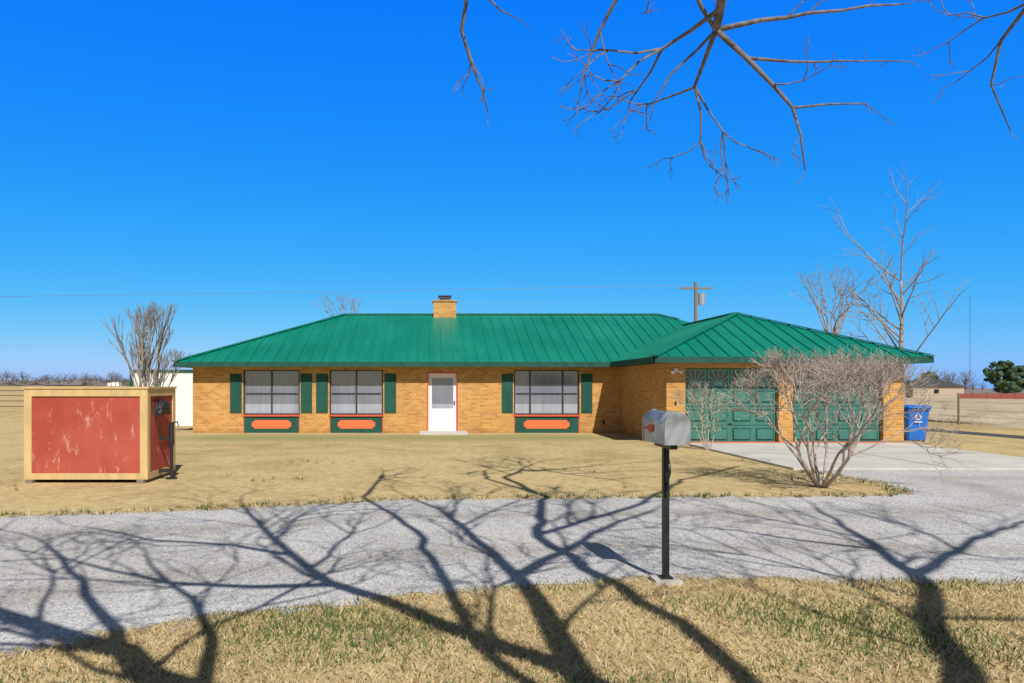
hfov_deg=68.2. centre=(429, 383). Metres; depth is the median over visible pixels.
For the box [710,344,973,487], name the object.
crape myrtle bush
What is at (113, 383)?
buildings
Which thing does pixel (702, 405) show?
bush
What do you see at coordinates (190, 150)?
sky
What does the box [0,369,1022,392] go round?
tree line
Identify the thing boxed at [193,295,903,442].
house
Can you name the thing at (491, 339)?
house roof
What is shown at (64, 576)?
gravel road
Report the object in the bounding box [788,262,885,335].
tree
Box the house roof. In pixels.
[172,312,934,367]
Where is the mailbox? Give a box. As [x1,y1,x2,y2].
[642,409,690,585]
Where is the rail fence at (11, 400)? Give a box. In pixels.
[0,390,23,406]
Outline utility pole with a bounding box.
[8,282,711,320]
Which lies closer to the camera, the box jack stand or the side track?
the box jack stand
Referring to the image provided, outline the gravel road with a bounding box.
[0,470,1023,657]
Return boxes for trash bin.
[904,405,931,441]
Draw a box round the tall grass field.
[906,397,1023,427]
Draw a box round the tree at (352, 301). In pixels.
[313,293,360,316]
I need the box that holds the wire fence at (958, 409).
[913,395,1018,424]
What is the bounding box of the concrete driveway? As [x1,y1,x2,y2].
[689,443,1023,469]
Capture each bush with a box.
[668,381,740,449]
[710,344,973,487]
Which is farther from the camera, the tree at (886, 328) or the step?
the tree at (886, 328)
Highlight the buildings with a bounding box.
[107,382,121,385]
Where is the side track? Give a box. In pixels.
[927,428,1023,438]
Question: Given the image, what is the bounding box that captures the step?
[419,431,467,434]
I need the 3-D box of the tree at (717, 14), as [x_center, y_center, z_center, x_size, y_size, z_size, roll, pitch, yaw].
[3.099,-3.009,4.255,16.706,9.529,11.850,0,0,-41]
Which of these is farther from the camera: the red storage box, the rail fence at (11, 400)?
the rail fence at (11, 400)
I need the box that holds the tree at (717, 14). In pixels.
[453,0,1023,201]
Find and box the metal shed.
[129,370,192,425]
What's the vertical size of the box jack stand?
1.031 m
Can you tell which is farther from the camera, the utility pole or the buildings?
the buildings
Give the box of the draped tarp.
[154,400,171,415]
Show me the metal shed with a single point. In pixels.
(182, 381)
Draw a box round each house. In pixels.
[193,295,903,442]
[905,378,963,397]
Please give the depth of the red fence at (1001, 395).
125.00 m
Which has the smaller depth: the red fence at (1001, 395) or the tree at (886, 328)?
the tree at (886, 328)
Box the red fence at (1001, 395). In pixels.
[957,392,1023,398]
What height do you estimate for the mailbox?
1.520 m
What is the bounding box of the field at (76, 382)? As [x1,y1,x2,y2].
[0,378,1023,392]
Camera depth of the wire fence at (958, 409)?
31.17 m
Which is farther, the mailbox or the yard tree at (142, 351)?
the yard tree at (142, 351)
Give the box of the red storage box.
[22,387,176,482]
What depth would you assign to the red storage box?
12.82 m
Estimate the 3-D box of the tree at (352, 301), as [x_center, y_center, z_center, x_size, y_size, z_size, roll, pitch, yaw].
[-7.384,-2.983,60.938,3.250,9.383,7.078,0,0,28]
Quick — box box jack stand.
[159,421,178,479]
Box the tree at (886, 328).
[818,161,971,404]
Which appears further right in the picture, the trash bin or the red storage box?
the trash bin
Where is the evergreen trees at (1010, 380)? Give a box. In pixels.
[920,360,1023,392]
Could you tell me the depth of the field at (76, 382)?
604.27 m
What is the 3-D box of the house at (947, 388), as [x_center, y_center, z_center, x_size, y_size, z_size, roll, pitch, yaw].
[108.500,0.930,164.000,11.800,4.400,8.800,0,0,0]
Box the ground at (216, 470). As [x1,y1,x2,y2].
[0,386,1023,682]
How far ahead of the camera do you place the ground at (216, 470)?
11.27 m
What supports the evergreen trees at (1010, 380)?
on the ground at (216, 470)
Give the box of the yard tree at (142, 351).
[104,301,192,386]
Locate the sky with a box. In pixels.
[0,0,1023,388]

